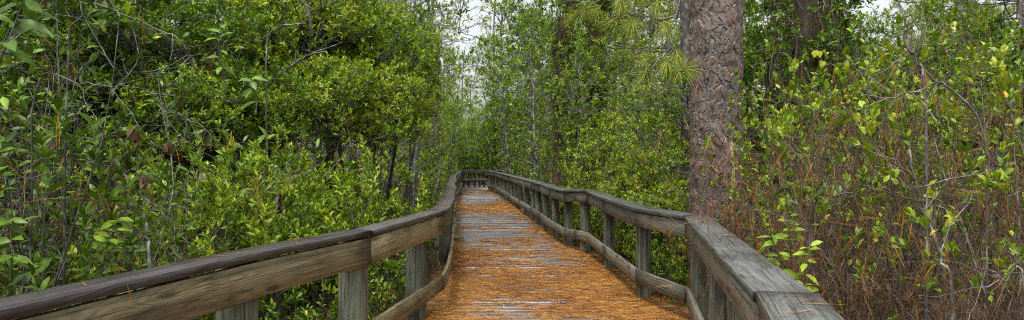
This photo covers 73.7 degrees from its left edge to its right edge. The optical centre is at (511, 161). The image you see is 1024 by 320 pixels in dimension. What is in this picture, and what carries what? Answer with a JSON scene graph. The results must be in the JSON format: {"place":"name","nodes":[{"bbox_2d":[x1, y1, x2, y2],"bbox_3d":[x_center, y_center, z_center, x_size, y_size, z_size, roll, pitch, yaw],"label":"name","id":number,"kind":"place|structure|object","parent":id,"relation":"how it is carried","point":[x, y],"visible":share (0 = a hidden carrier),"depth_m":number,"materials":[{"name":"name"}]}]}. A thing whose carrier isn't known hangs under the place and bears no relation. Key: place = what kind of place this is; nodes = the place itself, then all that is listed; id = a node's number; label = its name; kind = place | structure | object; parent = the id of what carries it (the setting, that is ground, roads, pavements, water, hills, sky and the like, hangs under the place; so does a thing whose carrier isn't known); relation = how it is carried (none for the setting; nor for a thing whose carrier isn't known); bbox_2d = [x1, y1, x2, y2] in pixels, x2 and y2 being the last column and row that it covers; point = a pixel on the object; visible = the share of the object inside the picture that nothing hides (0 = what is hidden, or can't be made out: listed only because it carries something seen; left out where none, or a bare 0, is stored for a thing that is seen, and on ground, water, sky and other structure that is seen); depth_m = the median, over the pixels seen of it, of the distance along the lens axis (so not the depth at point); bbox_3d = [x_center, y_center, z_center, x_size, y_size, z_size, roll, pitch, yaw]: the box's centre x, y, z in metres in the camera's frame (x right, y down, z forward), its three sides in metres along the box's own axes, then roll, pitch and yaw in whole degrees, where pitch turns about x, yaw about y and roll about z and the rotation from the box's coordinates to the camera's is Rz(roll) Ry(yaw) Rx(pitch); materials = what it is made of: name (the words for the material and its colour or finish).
{"place":"outdoors","nodes":[
{"label":"outdoors","id":0,"kind":"place"},
{"bbox_2d":[0,168,1018,319],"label":"ground","id":1,"kind":"structure","parent":0,"point":[436,264],"depth_m":10.88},
{"bbox_2d":[0,11,155,295],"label":"leafy shrub","id":2,"kind":"object","parent":1,"relation":"on","point":[44,122],"visible":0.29,"depth_m":4.74,"materials":[{"name":"green plant"}]},
{"bbox_2d":[0,0,163,276],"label":"tall shrub","id":3,"kind":"object","parent":1,"relation":"on","point":[135,26],"visible":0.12,"depth_m":7.10,"materials":[{"name":"green plant"}]},
{"bbox_2d":[0,159,201,319],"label":"leafy shrub","id":4,"kind":"object","parent":1,"relation":"on","point":[134,242],"visible":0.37,"depth_m":3.62,"materials":[{"name":"green plant"}]},
{"bbox_2d":[88,217,133,275],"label":"leafy twig","id":5,"kind":"object","parent":4,"relation":"attached to","point":[102,239],"visible":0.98,"depth_m":3.21,"materials":[{"name":"green plant"}]},
{"bbox_2d":[1,124,232,296],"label":"leafy shrub","id":6,"kind":"object","parent":1,"relation":"on","point":[139,201],"visible":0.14,"depth_m":4.54,"materials":[{"name":"green plant"}]},
{"bbox_2d":[0,0,250,316],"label":"leafy shrub","id":7,"kind":"object","parent":1,"relation":"on","point":[47,133],"visible":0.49,"depth_m":4.10,"materials":[{"name":"green plant"}]},
{"bbox_2d":[0,0,268,319],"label":"leafy shrub","id":8,"kind":"object","parent":1,"relation":"on","point":[46,179],"visible":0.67,"depth_m":3.36,"materials":[{"name":"green plant"}]},
{"bbox_2d":[0,217,33,279],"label":"leafy twig","id":9,"kind":"object","parent":8,"relation":"attached to","point":[4,258],"visible":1,"depth_m":2.91,"materials":[{"name":"green plant"}]},
{"bbox_2d":[0,0,63,66],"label":"leafy twig","id":10,"kind":"object","parent":8,"relation":"attached to","point":[31,8],"visible":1,"depth_m":2.44,"materials":[{"name":"green plant"}]},
{"bbox_2d":[0,0,268,313],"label":"tall shrub","id":11,"kind":"object","parent":1,"relation":"on","point":[154,5],"visible":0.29,"depth_m":7.31,"materials":[{"name":"green plant"}]},
{"bbox_2d":[29,38,248,314],"bbox_3d":[-1.882,0.605,3.275,1.071,2.463,0.481,0,0,0],"label":"dark branch","id":12,"kind":"object","parent":1,"relation":"on","point":[31,203],"visible":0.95,"depth_m":3.40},
{"bbox_2d":[0,0,280,269],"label":"tall shrub","id":13,"kind":"object","parent":1,"relation":"on","point":[63,28],"visible":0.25,"depth_m":7.14,"materials":[{"name":"green plant"}]},
{"bbox_2d":[62,1,224,307],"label":"dark branch","id":14,"kind":"object","parent":1,"relation":"on","point":[65,144],"visible":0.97,"depth_m":3.60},
{"bbox_2d":[55,161,243,319],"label":"leafy shrub","id":15,"kind":"object","parent":1,"relation":"on","point":[183,224],"visible":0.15,"depth_m":4.92,"materials":[{"name":"green plant"}]},
{"bbox_2d":[46,8,267,244],"bbox_3d":[-4.718,-0.019,9.192,3.762,3.853,2.703,0,0,27],"label":"round bush","id":16,"kind":"object","parent":1,"relation":"on","point":[154,14],"visible":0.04,"depth_m":8.48,"materials":[{"name":"green plant"}]},
{"bbox_2d":[0,13,331,315],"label":"leafy shrub","id":17,"kind":"object","parent":1,"relation":"on","point":[20,84],"visible":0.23,"depth_m":5.51,"materials":[{"name":"green plant"}]},
{"bbox_2d":[0,1,1023,319],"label":"caught pine needles","id":18,"kind":"object","parent":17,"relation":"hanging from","point":[874,217],"visible":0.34,"depth_m":4.49,"materials":[{"name":"plant"}]},
{"bbox_2d":[79,173,273,319],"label":"lance leaf shrub","id":19,"kind":"object","parent":1,"relation":"on","point":[260,237],"visible":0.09,"depth_m":4.84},
{"bbox_2d":[0,39,354,319],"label":"leafy shrub","id":20,"kind":"object","parent":1,"relation":"on","point":[109,129],"visible":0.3,"depth_m":5.86,"materials":[{"name":"green plant"}]},
{"bbox_2d":[17,0,354,240],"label":"round bush","id":21,"kind":"object","parent":1,"relation":"on","point":[295,21],"visible":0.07,"depth_m":8.92,"materials":[{"name":"green plant"}]},
{"bbox_2d":[42,69,330,259],"bbox_3d":[-3.378,0.439,7.638,1.997,2.878,2.859,0,0,43],"label":"round bush","id":22,"kind":"object","parent":1,"relation":"on","point":[275,100],"visible":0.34,"depth_m":7.21,"materials":[{"name":"green plant"}]},
{"bbox_2d":[57,126,315,267],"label":"lance leaf shrub","id":23,"kind":"object","parent":1,"relation":"on","point":[305,166],"visible":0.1,"depth_m":6.28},
{"bbox_2d":[110,55,322,191],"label":"round bush","id":24,"kind":"object","parent":1,"relation":"on","point":[238,85],"visible":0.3,"depth_m":7.25,"materials":[{"name":"green plant"}]},
{"bbox_2d":[119,124,317,319],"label":"lance leaf shrub","id":25,"kind":"object","parent":1,"relation":"on","point":[240,219],"visible":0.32,"depth_m":5.46,"materials":[{"name":"plant"}]},
{"bbox_2d":[141,141,338,319],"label":"lance leaf shrub","id":26,"kind":"object","parent":1,"relation":"on","point":[294,167],"visible":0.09,"depth_m":6.80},
{"bbox_2d":[117,0,404,219],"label":"round bush","id":27,"kind":"object","parent":1,"relation":"on","point":[282,5],"visible":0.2,"depth_m":9.38,"materials":[{"name":"green plant"}]},
{"bbox_2d":[185,130,390,319],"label":"lance leaf shrub","id":28,"kind":"object","parent":1,"relation":"on","point":[308,192],"visible":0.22,"depth_m":5.93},
{"bbox_2d":[159,52,418,311],"bbox_3d":[-2.753,0.314,8.172,3.289,3.179,2.093,0,0,-14],"label":"round bush","id":29,"kind":"object","parent":1,"relation":"on","point":[309,94],"visible":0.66,"depth_m":7.98,"materials":[{"name":"green plant"}]},
{"bbox_2d":[207,118,381,319],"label":"lance leaf shrub","id":30,"kind":"object","parent":1,"relation":"on","point":[337,182],"visible":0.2,"depth_m":6.52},
{"bbox_2d":[206,0,433,282],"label":"round bush","id":31,"kind":"object","parent":1,"relation":"on","point":[361,29],"visible":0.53,"depth_m":9.13,"materials":[{"name":"green plant"}]},
{"bbox_2d":[236,144,408,319],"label":"lance leaf shrub","id":32,"kind":"object","parent":1,"relation":"on","point":[358,214],"visible":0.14,"depth_m":6.77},
{"bbox_2d":[243,51,436,223],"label":"round bush","id":33,"kind":"object","parent":1,"relation":"on","point":[416,116],"visible":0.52,"depth_m":8.67,"materials":[{"name":"green plant"}]},
{"bbox_2d":[287,3,441,273],"bbox_3d":[-2.284,-0.276,10.898,2.214,4.431,4.605,0,0,-4],"label":"slender tree","id":34,"kind":"object","parent":1,"relation":"on","point":[428,41],"visible":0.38,"depth_m":10.67,"materials":[{"name":"green plant"}]},
{"bbox_2d":[320,149,429,307],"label":"lance leaf shrub","id":35,"kind":"object","parent":1,"relation":"on","point":[406,178],"visible":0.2,"depth_m":8.16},
{"bbox_2d":[330,167,434,292],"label":"lance leaf shrub","id":36,"kind":"object","parent":1,"relation":"on","point":[393,212],"visible":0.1,"depth_m":9.25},
{"bbox_2d":[368,254,405,319],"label":"shrub","id":37,"kind":"object","parent":1,"relation":"on","point":[396,286],"visible":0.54,"depth_m":6.51,"materials":[{"name":"green plant"}]},
{"bbox_2d":[364,105,445,211],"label":"roadside bush","id":38,"kind":"object","parent":1,"relation":"on","point":[443,152],"visible":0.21,"depth_m":17.63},
{"bbox_2d":[340,0,472,219],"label":"slender tree","id":39,"kind":"object","parent":1,"relation":"on","point":[438,7],"visible":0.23,"depth_m":14.11,"materials":[{"name":"green plant"}]},
{"bbox_2d":[362,0,486,214],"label":"slender tree","id":40,"kind":"object","parent":1,"relation":"on","point":[416,182],"visible":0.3,"depth_m":12.71,"materials":[{"name":"green plant"}]},
{"bbox_2d":[375,0,477,199],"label":"slender tree","id":41,"kind":"object","parent":1,"relation":"on","point":[429,153],"visible":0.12,"depth_m":18.12,"materials":[{"name":"green plant"}]},
{"bbox_2d":[385,0,492,208],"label":"slender tree","id":42,"kind":"object","parent":1,"relation":"on","point":[438,185],"visible":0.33,"depth_m":15.39,"materials":[{"name":"green plant"}]},
{"bbox_2d":[436,43,474,170],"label":"forest tree","id":43,"kind":"object","parent":1,"relation":"on","point":[451,63],"visible":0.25,"depth_m":41.88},
{"bbox_2d":[465,98,533,184],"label":"bush","id":44,"kind":"object","parent":1,"relation":"on","point":[479,145],"visible":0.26,"depth_m":44.39,"materials":[{"name":"green plant"}]},
{"bbox_2d":[460,31,543,178],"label":"forest tree","id":45,"kind":"object","parent":1,"relation":"on","point":[496,95],"visible":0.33,"depth_m":44.07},
{"bbox_2d":[446,0,580,198],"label":"glossy tree","id":46,"kind":"object","parent":1,"relation":"on","point":[515,162],"visible":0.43,"depth_m":30.68,"materials":[{"name":"green plant"}]},
{"bbox_2d":[475,0,584,171],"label":"glossy tree","id":47,"kind":"object","parent":1,"relation":"on","point":[490,104],"visible":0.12,"depth_m":36.16,"materials":[{"name":"green plant"}]},
{"bbox_2d":[479,0,581,205],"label":"glossy tree","id":48,"kind":"object","parent":1,"relation":"on","point":[510,28],"visible":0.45,"depth_m":25.60,"materials":[{"name":"green plant"}]},
{"bbox_2d":[518,86,554,200],"bbox_3d":[1.096,-0.384,23.648,1.742,4.493,2.192,0,0,-5],"label":"glossy tree","id":49,"kind":"object","parent":1,"relation":"on","point":[526,164],"visible":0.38,"depth_m":23.58,"materials":[{"name":"green plant"}]},
{"bbox_2d":[531,77,568,221],"bbox_3d":[1.206,-0.178,18.497,1.242,4.232,2.506,0,0,-7],"label":"glossy tree","id":50,"kind":"object","parent":1,"relation":"on","point":[545,127],"visible":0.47,"depth_m":18.30,"materials":[{"name":"green plant"}]},
{"bbox_2d":[485,9,624,218],"bbox_3d":[1.418,-1.585,21.565,4.520,7.189,3.240,0,0,-2],"label":"glossy tree","id":51,"kind":"object","parent":1,"relation":"on","point":[533,57],"visible":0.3,"depth_m":21.49,"materials":[{"name":"green plant"}]},
{"bbox_2d":[424,185,690,319],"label":"boardwalk","id":52,"kind":"structure","parent":1,"relation":"on","point":[475,221],"depth_m":10.11,"materials":[{"name":"wood"}]},
{"bbox_2d":[0,170,461,319],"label":"railing","id":53,"kind":"object","parent":52,"relation":"on","point":[234,285],"visible":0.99,"depth_m":3.76,"materials":[{"name":"brown wood"}]},
{"bbox_2d":[404,185,708,319],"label":"fallen pine needles","id":54,"kind":"object","parent":52,"relation":"on","point":[602,302],"visible":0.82,"depth_m":8.32,"materials":[{"name":"plant"}]},
{"bbox_2d":[487,171,843,319],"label":"railing","id":55,"kind":"object","parent":52,"relation":"on","point":[742,296],"visible":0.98,"depth_m":6.15,"materials":[{"name":"grey wood"}]},
{"bbox_2d":[488,0,631,236],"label":"vine covered tree","id":56,"kind":"object","parent":1,"relation":"on","point":[565,40],"visible":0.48,"depth_m":15.45,"materials":[{"name":"green plant"}]},
{"bbox_2d":[551,36,628,228],"bbox_3d":[1.801,-0.468,14.882,1.734,4.793,3.023,0,0,-3],"label":"glossy tree","id":57,"kind":"object","parent":1,"relation":"on","point":[594,78],"visible":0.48,"depth_m":14.38,"materials":[{"name":"green plant"}]},
{"bbox_2d":[555,43,631,237],"bbox_3d":[1.590,-0.275,14.074,1.463,4.454,2.358,0,0,-11],"label":"glossy tree","id":58,"kind":"object","parent":1,"relation":"on","point":[572,89],"visible":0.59,"depth_m":13.69,"materials":[{"name":"green plant"}]},
{"bbox_2d":[542,0,657,234],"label":"vine covered tree","id":59,"kind":"object","parent":1,"relation":"on","point":[605,7],"visible":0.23,"depth_m":16.50,"materials":[{"name":"green plant"}]},
{"bbox_2d":[558,109,644,246],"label":"bright bush","id":60,"kind":"object","parent":1,"relation":"on","point":[567,133],"visible":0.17,"depth_m":13.78,"materials":[{"name":"green plant"}]},
{"bbox_2d":[560,109,680,241],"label":"bright bush","id":61,"kind":"object","parent":1,"relation":"on","point":[582,144],"visible":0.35,"depth_m":12.91,"materials":[{"name":"green plant"}]},
{"bbox_2d":[574,100,680,239],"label":"bright bush","id":62,"kind":"object","parent":1,"relation":"on","point":[667,124],"visible":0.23,"depth_m":12.26,"materials":[{"name":"green plant"}]},
{"bbox_2d":[576,0,679,157],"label":"background pine","id":63,"kind":"object","parent":1,"relation":"on","point":[623,42],"visible":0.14,"depth_m":21.88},
{"bbox_2d":[578,0,678,185],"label":"thin tree","id":64,"kind":"object","parent":1,"relation":"on","point":[650,24],"visible":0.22,"depth_m":16.84,"materials":[{"name":"green plant"}]},
{"bbox_2d":[596,135,661,274],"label":"bright bush","id":65,"kind":"object","parent":1,"relation":"on","point":[622,231],"visible":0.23,"depth_m":10.62,"materials":[{"name":"green plant"}]},
{"bbox_2d":[591,140,679,258],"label":"bright bush","id":66,"kind":"object","parent":1,"relation":"on","point":[614,162],"visible":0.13,"depth_m":11.23,"materials":[{"name":"green plant"}]},
{"bbox_2d":[597,44,680,184],"bbox_3d":[2.720,-0.172,13.628,1.607,4.065,2.312,0,0,40],"label":"thin tree","id":67,"kind":"object","parent":1,"relation":"on","point":[627,112],"visible":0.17,"depth_m":13.21,"materials":[{"name":"green plant"}]},
{"bbox_2d":[604,0,680,146],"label":"background pine","id":68,"kind":"object","parent":1,"relation":"on","point":[645,34],"visible":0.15,"depth_m":18.70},
{"bbox_2d":[615,0,680,182],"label":"thin tree","id":69,"kind":"object","parent":1,"relation":"on","point":[663,86],"visible":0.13,"depth_m":17.71,"materials":[{"name":"green plant"}]},
{"bbox_2d":[558,0,744,312],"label":"pine tree","id":70,"kind":"object","parent":1,"relation":"on","point":[716,54],"visible":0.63,"depth_m":7.49,"materials":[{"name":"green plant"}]},
{"bbox_2d":[613,140,689,292],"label":"bright bush","id":71,"kind":"object","parent":1,"relation":"on","point":[686,162],"visible":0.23,"depth_m":9.73,"materials":[{"name":"green plant"}]},
{"bbox_2d":[621,142,689,283],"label":"bright bush","id":72,"kind":"object","parent":1,"relation":"on","point":[630,163],"visible":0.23,"depth_m":9.56,"materials":[{"name":"green plant"}]},
{"bbox_2d":[624,175,689,300],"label":"bright bush","id":73,"kind":"object","parent":1,"relation":"on","point":[672,245],"visible":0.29,"depth_m":8.84,"materials":[{"name":"green plant"}]},
{"bbox_2d":[651,242,690,308],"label":"shrub","id":74,"kind":"object","parent":1,"relation":"on","point":[675,275],"visible":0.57,"depth_m":7.89,"materials":[{"name":"green plant"}]},
{"bbox_2d":[609,110,760,275],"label":"bright bush","id":75,"kind":"object","parent":1,"relation":"on","point":[652,129],"visible":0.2,"depth_m":10.19,"materials":[{"name":"green plant"}]},
{"bbox_2d":[679,0,690,275],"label":"dark tree","id":76,"kind":"object","parent":1,"relation":"on","point":[684,34],"visible":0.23,"depth_m":10.40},
{"bbox_2d":[616,15,876,252],"bbox_3d":[3.285,-0.066,9.845,3.492,4.044,2.262,0,0,2],"label":"tall shrub","id":77,"kind":"object","parent":1,"relation":"on","point":[678,111],"visible":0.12,"depth_m":9.88,"materials":[{"name":"green plant"}]},
{"bbox_2d":[664,115,890,294],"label":"twiggy shrub","id":78,"kind":"object","parent":1,"relation":"on","point":[702,168],"visible":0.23,"depth_m":7.07,"materials":[{"name":"green plant"}]},
{"bbox_2d":[669,0,905,233],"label":"tall shrub","id":79,"kind":"object","parent":1,"relation":"on","point":[852,6],"visible":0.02,"depth_m":10.62,"materials":[{"name":"green plant"}]},
{"bbox_2d":[729,132,857,285],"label":"branch","id":80,"kind":"object","parent":1,"relation":"on","point":[809,232],"visible":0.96,"depth_m":3.51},
{"bbox_2d":[680,83,962,314],"bbox_3d":[3.290,0.559,7.277,2.791,2.682,1.840,0,0,-9],"label":"twiggy shrub","id":81,"kind":"object","parent":1,"relation":"on","point":[706,140],"visible":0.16,"depth_m":7.14,"materials":[{"name":"green plant"}]},
{"bbox_2d":[743,0,924,303],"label":"vine covered tree","id":82,"kind":"object","parent":1,"relation":"on","point":[806,35],"visible":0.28,"depth_m":8.33,"materials":[{"name":"green plant"}]},
{"bbox_2d":[727,91,944,316],"bbox_3d":[2.415,0.566,5.360,1.661,2.126,1.107,0,0,-18],"label":"twiggy shrub","id":83,"kind":"object","parent":1,"relation":"on","point":[769,165],"visible":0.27,"depth_m":5.23,"materials":[{"name":"green plant"}]},
{"bbox_2d":[743,26,941,287],"bbox_3d":[4.657,-0.006,9.465,3.329,3.806,2.114,0,0,-43],"label":"tall shrub","id":84,"kind":"object","parent":1,"relation":"on","point":[851,44],"visible":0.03,"depth_m":9.30,"materials":[{"name":"green plant"}]},
{"bbox_2d":[726,46,961,319],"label":"twiggy shrub","id":85,"kind":"object","parent":1,"relation":"on","point":[951,79],"visible":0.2,"depth_m":5.70,"materials":[{"name":"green plant"}]},
{"bbox_2d":[745,31,986,318],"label":"twiggy shrub","id":86,"kind":"object","parent":1,"relation":"on","point":[803,56],"visible":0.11,"depth_m":7.36,"materials":[{"name":"green plant"}]},
{"bbox_2d":[717,11,1023,319],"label":"twiggy shrub","id":87,"kind":"object","parent":1,"relation":"on","point":[934,37],"visible":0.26,"depth_m":5.40,"materials":[{"name":"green plant"}]},
{"bbox_2d":[725,26,1023,319],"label":"twiggy shrub","id":88,"kind":"object","parent":1,"relation":"on","point":[897,41],"visible":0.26,"depth_m":5.22,"materials":[{"name":"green plant"}]},
{"bbox_2d":[730,31,1023,319],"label":"twiggy shrub","id":89,"kind":"object","parent":1,"relation":"on","point":[759,74],"visible":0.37,"depth_m":4.81,"materials":[{"name":"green plant"}]},
{"bbox_2d":[736,41,1018,319],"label":"twiggy shrub","id":90,"kind":"object","parent":1,"relation":"on","point":[788,118],"visible":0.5,"depth_m":4.25,"materials":[{"name":"green plant"}]},
{"bbox_2d":[733,41,1023,319],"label":"twiggy shrub","id":91,"kind":"object","parent":1,"relation":"on","point":[838,73],"visible":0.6,"depth_m":4.16,"materials":[{"name":"green plant"}]},
{"bbox_2d":[750,44,1023,319],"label":"twiggy shrub","id":92,"kind":"object","parent":1,"relation":"on","point":[966,147],"visible":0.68,"depth_m":3.66,"materials":[{"name":"green plant"}]},
{"bbox_2d":[839,2,947,131],"bbox_3d":[11.482,-1.599,21.163,3.433,6.984,3.989,0,0,-17],"label":"forest tree","id":93,"kind":"object","parent":1,"relation":"on","point":[868,23],"visible":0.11,"depth_m":21.29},
{"bbox_2d":[766,0,1023,319],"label":"twiggy shrub","id":94,"kind":"object","parent":1,"relation":"on","point":[930,7],"visible":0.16,"depth_m":5.95,"materials":[{"name":"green plant"}]},
{"bbox_2d":[776,16,1023,319],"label":"twiggy shrub","id":95,"kind":"object","parent":1,"relation":"on","point":[969,79],"visible":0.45,"depth_m":4.36,"materials":[{"name":"green plant"}]},
{"bbox_2d":[777,63,1023,319],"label":"twiggy shrub","id":96,"kind":"object","parent":1,"relation":"on","point":[868,130],"visible":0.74,"depth_m":3.42,"materials":[{"name":"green plant"}]},
{"bbox_2d":[875,0,928,319],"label":"bare tree","id":97,"kind":"object","parent":1,"relation":"on","point":[913,53],"visible":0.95,"depth_m":3.70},
{"bbox_2d":[785,17,1023,318],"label":"twiggy shrub","id":98,"kind":"object","parent":1,"relation":"on","point":[932,121],"visible":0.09,"depth_m":6.87,"materials":[{"name":"green plant"}]},
{"bbox_2d":[846,144,993,319],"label":"lichen stem","id":99,"kind":"object","parent":1,"relation":"on","point":[948,270],"visible":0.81,"depth_m":3.39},
{"bbox_2d":[855,60,987,319],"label":"arching branch","id":100,"kind":"object","parent":1,"relation":"on","point":[986,167],"visible":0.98,"depth_m":3.60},
{"bbox_2d":[829,13,1023,319],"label":"twiggy shrub","id":101,"kind":"object","parent":1,"relation":"on","point":[845,66],"visible":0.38,"depth_m":4.29,"materials":[{"name":"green plant"}]},
{"bbox_2d":[842,40,1023,299],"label":"tall shrub","id":102,"kind":"object","parent":1,"relation":"on","point":[935,47],"visible":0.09,"depth_m":8.23,"materials":[{"name":"green plant"}]},
{"bbox_2d":[877,37,1023,319],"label":"twiggy shrub","id":103,"kind":"object","parent":1,"relation":"on","point":[972,66],"visible":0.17,"depth_m":6.30,"materials":[{"name":"green plant"}]},
{"bbox_2d":[888,0,1015,236],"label":"background pine","id":104,"kind":"object","parent":1,"relation":"on","point":[929,28],"visible":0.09,"depth_m":15.05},
{"bbox_2d":[899,39,1023,296],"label":"tall shrub","id":105,"kind":"object","parent":1,"relation":"on","point":[1012,60],"visible":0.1,"depth_m":8.51,"materials":[{"name":"green plant"}]},
{"bbox_2d":[904,0,1023,215],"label":"tall shrub","id":106,"kind":"object","parent":1,"relation":"on","point":[994,31],"visible":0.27,"depth_m":8.85,"materials":[{"name":"green plant"}]},
{"bbox_2d":[915,0,1023,245],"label":"background pine","id":107,"kind":"object","parent":1,"relation":"on","point":[1019,10],"visible":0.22,"depth_m":13.00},
{"bbox_2d":[13,0,1016,167],"label":"sky","id":108,"kind":"structure","parent":0,"point":[474,31],"materials":[{"name":"white"}]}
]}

